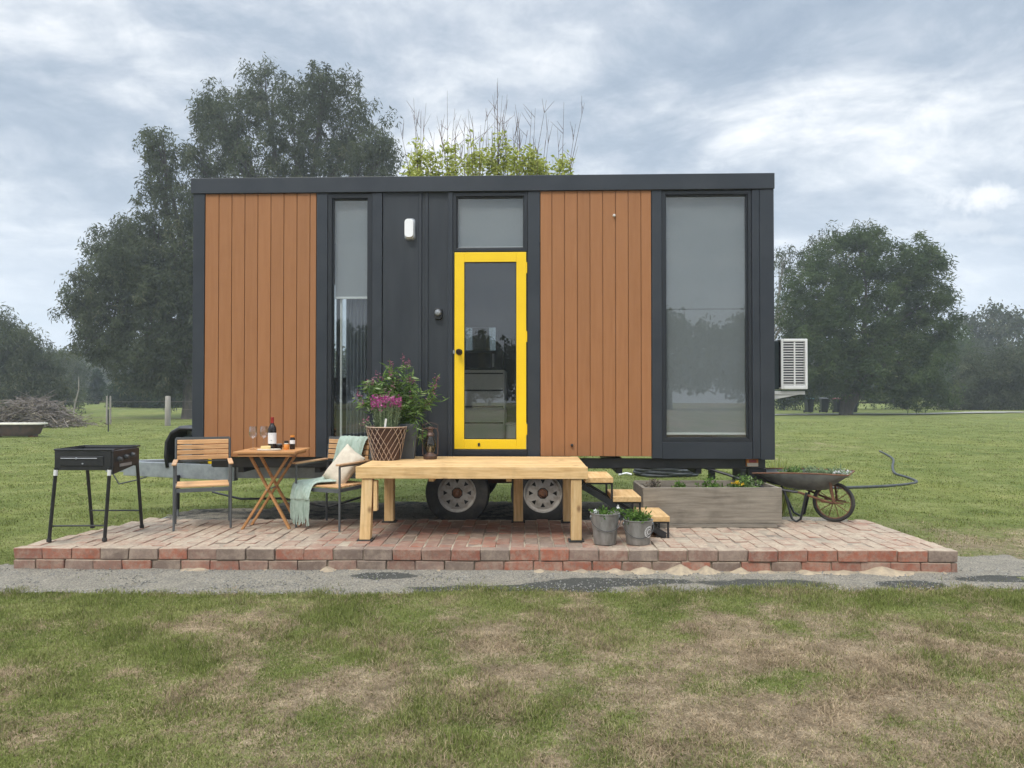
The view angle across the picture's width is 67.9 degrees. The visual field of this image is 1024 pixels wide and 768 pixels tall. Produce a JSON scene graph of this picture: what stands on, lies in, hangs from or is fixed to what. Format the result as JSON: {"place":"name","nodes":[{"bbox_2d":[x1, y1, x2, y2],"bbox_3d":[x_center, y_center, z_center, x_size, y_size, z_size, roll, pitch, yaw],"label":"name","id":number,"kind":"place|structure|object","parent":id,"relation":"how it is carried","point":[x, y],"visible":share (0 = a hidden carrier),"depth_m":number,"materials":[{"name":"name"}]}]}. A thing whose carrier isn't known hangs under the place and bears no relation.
{"place":"outdoors","nodes":[
{"label":"outdoors","id":0,"kind":"place"},
{"bbox_2d":[13,517,957,571],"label":"patio","id":1,"kind":"structure","parent":0,"point":[545,544],"depth_m":6.07,"materials":[{"name":"red brick"}]},
{"bbox_2d":[46,445,143,541],"bbox_3d":[-3.575,0.928,6.641,0.591,0.777,0.712,0,-1,0],"label":"barbecue","id":2,"kind":"object","parent":1,"relation":"on","point":[112,459],"visible":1,"depth_m":6.31,"materials":[{"name":"metal"}]},
{"bbox_2d":[171,436,233,530],"bbox_3d":[-2.893,0.916,7.114,0.522,0.814,0.516,0,-1,-22],"label":"garden chair","id":3,"kind":"object","parent":1,"relation":"on","point":[212,485],"visible":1,"depth_m":7.25,"materials":[{"name":"brown wood"}]},
{"bbox_2d":[233,448,310,529],"bbox_3d":[-2.188,0.963,6.958,0.545,0.724,0.534,0,-1,0],"label":"folding table","id":4,"kind":"object","parent":1,"relation":"on","point":[287,454],"visible":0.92,"depth_m":6.91,"materials":[{"name":"brown wood"}]},
{"bbox_2d":[257,449,280,450],"bbox_3d":[-2.190,0.592,6.852,0.210,0.014,0.104,0,-1,-8],"label":"cheese board","id":5,"kind":"object","parent":4,"relation":"on","point":[268,449],"visible":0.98,"depth_m":6.81,"materials":[{"name":"beige wood"}]},
{"bbox_2d":[261,446,270,448],"bbox_3d":[-2.215,0.571,6.847,0.088,0.027,0.048,0,-1,0],"label":"cheese wedge","id":6,"kind":"object","parent":5,"relation":"on","point":[265,447],"visible":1,"depth_m":6.83,"materials":[{"name":"yellow food"}]},
{"bbox_2d":[268,417,276,448],"bbox_3d":[-2.197,0.452,6.964,0.075,0.298,0.075,0,-1,0],"label":"wine bottle","id":7,"kind":"object","parent":4,"relation":"on","point":[272,433],"visible":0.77,"depth_m":6.94,"materials":[{"name":"black glass"}]},
{"bbox_2d":[276,444,281,449],"bbox_3d":[-2.135,0.574,6.972,0.052,0.055,0.052,0,-1,0],"label":"jar","id":8,"kind":"object","parent":4,"relation":"on","point":[278,446],"visible":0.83,"depth_m":6.95,"materials":[{"name":"black glass"}]},
{"bbox_2d":[284,443,288,449],"bbox_3d":[-2.065,0.571,6.952,0.048,0.060,0.048,0,-1,0],"label":"jar","id":9,"kind":"object","parent":4,"relation":"on","point":[286,446],"visible":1,"depth_m":6.93,"materials":[{"name":"orange glass"}]},
{"bbox_2d":[290,435,294,449],"bbox_3d":[-2.020,0.536,6.993,0.047,0.130,0.047,0,-1,0],"label":"jar","id":10,"kind":"object","parent":4,"relation":"on","point":[292,442],"visible":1,"depth_m":6.97,"materials":[{"name":"black glass"}]},
{"bbox_2d":[292,436,371,531],"bbox_3d":[-1.667,0.916,7.104,0.538,0.814,0.527,0,-1,25],"label":"garden chair","id":11,"kind":"object","parent":1,"relation":"on","point":[355,485],"visible":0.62,"depth_m":7.01,"materials":[{"name":"brown wood"}]},
{"bbox_2d":[290,435,371,525],"bbox_3d":[-1.689,0.891,7.152,0.784,0.802,0.311,1,-1,-36],"label":"throw blanket","id":12,"kind":"object","parent":11,"relation":"on","point":[299,497],"visible":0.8,"depth_m":6.96,"materials":[{"name":"fabric"}]},
{"bbox_2d":[322,444,364,488],"bbox_3d":[-1.580,0.779,7.132,0.414,0.432,0.184,0,-1,0],"label":"cushion","id":13,"kind":"object","parent":12,"relation":"on","point":[347,453],"visible":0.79,"depth_m":7.08,"materials":[{"name":"beige fabric"}]},
{"bbox_2d":[356,456,587,541],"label":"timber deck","id":14,"kind":"structure","parent":1,"relation":"on","point":[572,472],"depth_m":6.34,"materials":[{"name":"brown wood"}]},
{"bbox_2d":[366,426,406,460],"bbox_3d":[-1.165,0.548,7.053,0.381,0.311,0.382,0,-1,0],"label":"lattice pot","id":15,"kind":"object","parent":14,"relation":"on","point":[386,443],"visible":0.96,"depth_m":6.93,"materials":[{"name":"brown wicker"}]},
{"bbox_2d":[359,416,371,429],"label":"trailing flower","id":16,"kind":"object","parent":15,"relation":"in","point":[363,424],"visible":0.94,"depth_m":6.98,"materials":[{"name":"plant"}]},
{"bbox_2d":[370,393,402,426],"bbox_3d":[-1.163,0.269,7.063,0.322,0.366,0.324,0,-1,0],"label":"lavender","id":17,"kind":"object","parent":15,"relation":"in","point":[387,409],"visible":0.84,"depth_m":6.98,"materials":[{"name":"plant"}]},
{"bbox_2d":[398,423,418,458],"bbox_3d":[-1.010,0.539,7.213,0.249,0.330,0.249,0,-1,-4],"label":"tall planter","id":18,"kind":"object","parent":14,"relation":"on","point":[408,450],"visible":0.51,"depth_m":7.11,"materials":[{"name":"grey metal"}]},
{"bbox_2d":[352,353,449,446],"bbox_3d":[-1.065,0.159,7.192,0.951,0.914,0.480,0,-1,0],"label":"flowering shrub","id":19,"kind":"object","parent":18,"relation":"in","point":[408,407],"visible":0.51,"depth_m":7.19,"materials":[{"name":"green plant"}]},
{"bbox_2d":[422,422,438,459],"bbox_3d":[-0.765,0.529,7.113,0.127,0.347,0.127,-1,-1,37],"label":"lantern","id":20,"kind":"object","parent":14,"relation":"on","point":[429,455],"visible":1,"depth_m":7.09,"materials":[{"name":"brown metal"}]},
{"bbox_2d":[590,510,620,544],"bbox_3d":[0.765,1.184,6.253,0.260,0.254,0.248,0,-1,-6],"label":"zinc bucket","id":21,"kind":"object","parent":1,"relation":"on","point":[605,531],"visible":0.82,"depth_m":6.17,"materials":[{"name":"metal"}]},
{"bbox_2d":[589,505,622,518],"bbox_3d":[0.768,1.053,6.238,0.222,0.130,0.230,-1,-1,39],"label":"seedling","id":22,"kind":"object","parent":21,"relation":"in","point":[604,512],"visible":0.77,"depth_m":6.24,"materials":[{"name":"green plant"}]},
{"bbox_2d":[582,472,669,537],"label":"entry steps","id":23,"kind":"structure","parent":1,"relation":"on","point":[612,497],"depth_m":6.50,"materials":[{"name":"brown wood"}]},
{"bbox_2d":[622,517,653,545],"bbox_3d":[1.037,1.211,6.253,0.260,0.199,0.248,0,-1,0],"label":"zinc bucket","id":24,"kind":"object","parent":1,"relation":"on","point":[637,533],"visible":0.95,"depth_m":6.16,"materials":[{"name":"metal"}]},
{"bbox_2d":[622,506,652,523],"bbox_3d":[1.038,1.092,6.261,0.272,0.177,0.280,0,-1,0],"label":"seedling","id":25,"kind":"object","parent":24,"relation":"in","point":[637,516],"visible":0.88,"depth_m":6.23,"materials":[{"name":"green plant"}]},
{"bbox_2d":[633,480,781,527],"bbox_3d":[1.850,1.142,7.294,1.284,0.367,0.620,0,-1,0],"label":"planter box","id":26,"kind":"object","parent":1,"relation":"on","point":[690,505],"visible":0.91,"depth_m":7.00,"materials":[{"name":"wood"}]},
{"bbox_2d":[642,478,662,486],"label":"seedling","id":27,"kind":"object","parent":26,"relation":"in","point":[652,483],"visible":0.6,"depth_m":7.30,"materials":[{"name":"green plant"}]},
{"bbox_2d":[671,480,685,486],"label":"seedling","id":28,"kind":"object","parent":26,"relation":"in","point":[679,484],"visible":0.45,"depth_m":7.31,"materials":[{"name":"green plant"}]},
{"bbox_2d":[695,473,727,486],"bbox_3d":[1.905,0.958,7.227,0.329,0.220,0.325,0,-1,0],"label":"seedling","id":29,"kind":"object","parent":26,"relation":"in","point":[709,482],"visible":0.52,"depth_m":7.23,"materials":[{"name":"green plant"}]},
{"bbox_2d":[727,481,743,486],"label":"seedling","id":30,"kind":"object","parent":26,"relation":"in","point":[736,483],"visible":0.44,"depth_m":7.30,"materials":[{"name":"yellow plant"}]},
{"bbox_2d":[733,473,764,486],"bbox_3d":[2.321,0.987,7.423,0.295,0.225,0.324,0,-1,0],"label":"seedling","id":31,"kind":"object","parent":26,"relation":"in","point":[745,481],"visible":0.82,"depth_m":7.41,"materials":[{"name":"green plant"}]},
{"bbox_2d":[703,468,854,521],"bbox_3d":[2.653,1.077,7.583,1.415,0.522,0.608,0,-1,30],"label":"wheelbarrow","id":32,"kind":"object","parent":1,"relation":"on","point":[810,482],"visible":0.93,"depth_m":7.32,"materials":[{"name":"metal"}]},
{"bbox_2d":[777,465,804,472],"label":"seedling","id":33,"kind":"object","parent":32,"relation":"in","point":[794,469],"visible":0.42,"depth_m":7.53,"materials":[{"name":"green plant"}]},
{"bbox_2d":[803,465,828,473],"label":"seedling","id":34,"kind":"object","parent":32,"relation":"in","point":[809,470],"visible":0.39,"depth_m":7.39,"materials":[{"name":"green plant"}]},
{"bbox_2d":[822,463,853,480],"bbox_3d":[3.105,0.854,7.269,0.274,0.181,0.358,0,-1,0],"label":"seedling","id":35,"kind":"object","parent":32,"relation":"in","point":[836,471],"visible":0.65,"depth_m":7.25,"materials":[{"name":"green plant"}]},
{"bbox_2d":[0,395,1023,767],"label":"ground","id":36,"kind":"structure","parent":0,"point":[138,415],"depth_m":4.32,"materials":[{"name":"green plant"}]},
{"bbox_2d":[0,423,47,436],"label":"bathtub","id":37,"kind":"object","parent":36,"relation":"on","point":[23,429],"visible":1,"depth_m":25.11,"materials":[{"name":"ceramic"}]},
{"bbox_2d":[0,301,87,412],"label":"gum tree","id":38,"kind":"object","parent":36,"relation":"on","point":[25,368],"visible":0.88,"depth_m":51.19,"materials":[{"name":"green plant"}]},
{"bbox_2d":[0,391,111,428],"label":"brush pile","id":39,"kind":"object","parent":36,"relation":"on","point":[34,410],"visible":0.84,"depth_m":32.93,"materials":[{"name":"brown wood"}]},
{"bbox_2d":[43,345,100,404],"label":"umbrella tree","id":40,"kind":"object","parent":36,"relation":"on","point":[75,364],"visible":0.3,"depth_m":75.07,"materials":[{"name":"green plant"}]},
{"bbox_2d":[73,377,78,415],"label":"sapling trunk","id":41,"kind":"object","parent":36,"relation":"on","point":[76,397],"visible":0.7,"depth_m":41.97,"materials":[{"name":"grey plant"}]},
{"bbox_2d":[85,368,105,403],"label":"conifer","id":42,"kind":"object","parent":36,"relation":"on","point":[98,382],"visible":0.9,"depth_m":77.59,"materials":[{"name":"green plant"}]},
{"bbox_2d":[80,390,116,402],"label":"dark shrub","id":43,"kind":"object","parent":36,"relation":"on","point":[103,401],"visible":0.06,"depth_m":84.01,"materials":[{"name":"green plant"}]},
{"bbox_2d":[106,396,107,424],"bbox_3d":[-19.184,1.391,35.984,0.082,1.660,0.078,0,-1,0],"label":"fence post","id":44,"kind":"object","parent":36,"relation":"on","point":[106,410],"visible":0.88,"depth_m":35.96,"materials":[{"name":"grey wood"}]},
{"bbox_2d":[109,396,110,423],"bbox_3d":[-19.177,1.395,36.284,0.082,1.660,0.078,0,-1,0],"label":"fence post","id":45,"kind":"object","parent":36,"relation":"on","point":[110,410],"visible":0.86,"depth_m":36.26,"materials":[{"name":"grey wood"}]},
{"bbox_2d":[47,124,197,418],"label":"gum tree","id":46,"kind":"object","parent":36,"relation":"on","point":[155,290],"visible":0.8,"depth_m":43.98,"materials":[{"name":"green plant"}]},
{"bbox_2d":[99,369,182,408],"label":"dark shrub","id":47,"kind":"object","parent":36,"relation":"on","point":[124,401],"visible":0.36,"depth_m":63.06,"materials":[{"name":"green plant"}]},
{"bbox_2d":[165,396,170,425],"bbox_3d":[-15.616,1.369,34.484,0.255,1.660,0.243,0,-1,0],"label":"fence post","id":48,"kind":"object","parent":36,"relation":"on","point":[167,411],"visible":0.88,"depth_m":34.39,"materials":[{"name":"grey wood"}]},
{"bbox_2d":[55,401,191,417],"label":"wire strands","id":49,"kind":"object","parent":48,"relation":"attached to","point":[97,417],"visible":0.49,"depth_m":36.16},
{"bbox_2d":[178,51,409,185],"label":"gum tree","id":50,"kind":"object","parent":36,"relation":"on","point":[349,156],"visible":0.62,"depth_m":47.33,"materials":[{"name":"green plant"}]},
{"bbox_2d":[399,84,583,175],"bbox_3d":[-0.574,-2.241,15.418,3.984,8.142,1.658,0,-1,0],"label":"willow","id":51,"kind":"object","parent":36,"relation":"on","point":[532,164],"visible":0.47,"depth_m":15.40,"materials":[{"name":"green plant"}]},
{"bbox_2d":[41,344,947,395],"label":"woodland","id":52,"kind":"object","parent":36,"relation":"on","point":[343,368],"visible":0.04,"depth_m":143.34,"materials":[{"name":"green plant"}]},
{"bbox_2d":[162,501,847,520],"bbox_3d":[-0.060,1.480,8.649,8.280,0.023,2.940,0,-1,0],"label":"gravel pad","id":53,"kind":"object","parent":36,"relation":"on","point":[502,510],"visible":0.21,"depth_m":8.75,"materials":[{"name":"grey gravel"}]},
{"bbox_2d":[106,173,807,519],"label":"tiny house","id":54,"kind":"structure","parent":53,"relation":"on","point":[614,317],"depth_m":7.65,"materials":[{"name":"brown wood"}]},
{"bbox_2d":[161,475,179,518],"bbox_3d":[-3.730,1.274,8.533,0.380,0.500,0.200,0,-1,0],"label":"jockey stand","id":55,"kind":"object","parent":54,"relation":"attached to","point":[178,495],"visible":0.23,"depth_m":8.52,"materials":[{"name":"metal"}]},
{"bbox_2d":[164,425,207,467],"bbox_3d":[-3.607,0.717,8.851,0.676,0.474,0.511,0,-1,0],"label":"gas bottle cover","id":56,"kind":"object","parent":54,"relation":"attached to","point":[169,447],"visible":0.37,"depth_m":8.64,"materials":[{"name":"black plastic"}]},
{"bbox_2d":[180,431,206,463],"bbox_3d":[-3.700,0.723,8.851,0.310,0.430,0.310,0,-1,0],"label":"gas bottle","id":57,"kind":"object","parent":54,"relation":"on","point":[189,433],"visible":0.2,"depth_m":8.75,"materials":[{"name":"grey paint"}]},
{"bbox_2d":[327,194,371,443],"bbox_3d":[-1.636,-0.655,7.747,0.451,2.535,0.150,0,-1,2],"label":"window","id":58,"kind":"structure","parent":54,"relation":"in","point":[349,234],"depth_m":7.76,"materials":[{"name":"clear glass"}]},
{"bbox_2d":[465,325,497,350],"bbox_3d":[-0.413,-0.590,10.034,0.460,0.370,0.070,0,-1,2],"label":"rear window","id":59,"kind":"structure","parent":54,"relation":"in","point":[477,337],"depth_m":10.03,"materials":[{"name":"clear glass"}]},
{"bbox_2d":[465,350,503,369],"bbox_3d":[-0.344,-0.284,9.387,0.480,0.240,0.390,0,-1,2],"label":"microwave","id":60,"kind":"object","parent":54,"relation":"on","point":[484,359],"visible":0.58,"depth_m":9.21,"materials":[{"name":"black metal"}]},
{"bbox_2d":[466,353,490,367],"bbox_3d":[-0.410,-0.287,9.211,0.300,0.180,0.004,0,-1,2],"label":"oven window","id":61,"kind":"structure","parent":60,"relation":"in","point":[473,360],"depth_m":9.21,"materials":[{"name":"black glass"}]},
{"bbox_2d":[453,252,526,448],"bbox_3d":[-0.221,-0.336,7.594,0.747,1.976,0.126,0,-1,2],"label":"door","id":62,"kind":"structure","parent":54,"relation":"in","point":[461,258],"depth_m":7.62,"materials":[{"name":"yellow paint"}]},
{"bbox_2d":[453,192,527,252],"bbox_3d":[-0.217,-1.627,7.685,0.751,0.593,0.090,0,-1,2],"label":"window","id":63,"kind":"structure","parent":54,"relation":"in","point":[488,222],"depth_m":7.72,"materials":[{"name":"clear glass"}]},
{"bbox_2d":[505,423,526,441],"bbox_3d":[0.077,0.579,9.105,0.300,0.225,0.260,0,-1,2],"label":"storage box","id":64,"kind":"object","parent":54,"relation":"on","point":[510,430],"visible":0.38,"depth_m":8.99,"materials":[{"name":"grey laminate"}]},
{"bbox_2d":[662,190,751,441],"bbox_3d":[1.938,-0.674,7.601,0.886,2.503,0.090,0,-1,2],"label":"window","id":65,"kind":"structure","parent":54,"relation":"in","point":[707,287],"depth_m":7.63,"materials":[{"name":"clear glass"}]},
{"bbox_2d":[732,469,745,479],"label":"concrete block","id":66,"kind":"structure","parent":53,"relation":"on","point":[735,472],"depth_m":7.89,"materials":[{"name":"grey concrete"}]},
{"bbox_2d":[633,469,698,476],"bbox_3d":[2.681,1.477,13.282,1.144,0.217,0.926,0,-1,0],"label":"coiled pipe","id":67,"kind":"object","parent":36,"relation":"on","point":[664,472],"visible":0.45,"depth_m":12.88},
{"bbox_2d":[766,454,798,515],"bbox_3d":[3.107,1.180,8.869,0.996,0.698,1.046,0,-1,0],"label":"tussock","id":68,"kind":"object","parent":36,"relation":"on","point":[784,504],"visible":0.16,"depth_m":8.82,"materials":[{"name":"green plant"}]},
{"bbox_2d":[803,398,813,412],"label":"wheelie bin","id":69,"kind":"object","parent":36,"relation":"on","point":[809,405],"visible":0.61,"depth_m":53.14,"materials":[{"name":"plastic"}]},
{"bbox_2d":[819,398,828,412],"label":"wheelie bin","id":70,"kind":"object","parent":36,"relation":"on","point":[824,402],"visible":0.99,"depth_m":53.33,"materials":[{"name":"plastic"}]},
{"bbox_2d":[774,218,897,339],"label":"gum tree","id":71,"kind":"object","parent":36,"relation":"on","point":[782,265],"visible":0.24,"depth_m":57.99,"materials":[{"name":"green plant"}]},
{"bbox_2d":[832,398,840,412],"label":"wheelie bin","id":72,"kind":"object","parent":36,"relation":"on","point":[836,404],"visible":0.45,"depth_m":53.18,"materials":[{"name":"plastic"}]},
{"bbox_2d":[790,450,917,489],"bbox_3d":[6.579,1.585,14.125,2.663,0.042,10.032,-1,-1,43],"label":"garden pipe","id":73,"kind":"object","parent":36,"relation":"on","point":[883,486],"visible":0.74,"depth_m":11.62,"materials":[{"name":"black rubber"}]},
{"bbox_2d":[775,373,959,409],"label":"dark shrub","id":74,"kind":"object","parent":36,"relation":"on","point":[784,404],"visible":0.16,"depth_m":61.59,"materials":[{"name":"green plant"}]},
{"bbox_2d":[774,223,968,414],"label":"round tree","id":75,"kind":"object","parent":36,"relation":"on","point":[839,354],"visible":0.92,"depth_m":49.02,"materials":[{"name":"green plant"}]},
{"bbox_2d":[921,322,991,399],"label":"yellowing tree","id":76,"kind":"object","parent":36,"relation":"on","point":[961,344],"visible":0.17,"depth_m":77.03,"materials":[{"name":"green plant"}]},
{"bbox_2d":[945,309,994,368],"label":"gum tree","id":77,"kind":"object","parent":36,"relation":"on","point":[975,330],"visible":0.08,"depth_m":94.65,"materials":[{"name":"grey plant"}]},
{"bbox_2d":[933,332,1023,410],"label":"leafy shrub","id":78,"kind":"object","parent":36,"relation":"on","point":[998,384],"visible":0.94,"depth_m":57.23,"materials":[{"name":"green plant"}]},
{"bbox_2d":[964,297,1023,358],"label":"gum tree","id":79,"kind":"object","parent":36,"relation":"on","point":[1000,329],"visible":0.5,"depth_m":91.67,"materials":[{"name":"grey plant"}]},
{"bbox_2d":[0,554,1023,594],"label":"gravel path","id":80,"kind":"structure","parent":0,"point":[1004,564],"depth_m":5.74,"materials":[{"name":"grey gravel"}]},
{"bbox_2d":[180,564,946,576],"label":"spilled sand","id":81,"kind":"structure","parent":80,"relation":"on","point":[680,569],"depth_m":5.92,"materials":[{"name":"beige sand"}]},
{"bbox_2d":[0,417,1023,589],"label":"grass","id":82,"kind":"structure","parent":0,"point":[583,495],"depth_m":11.84,"materials":[{"name":"green plant"}]},
{"bbox_2d":[0,0,1023,354],"label":"sky","id":83,"kind":"structure","parent":0,"point":[905,116],"materials":[{"name":"grey"}]},
{"bbox_2d":[775,411,1013,414],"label":"driveway","id":84,"kind":"structure","parent":0,"point":[914,413],"depth_m":51.27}
]}

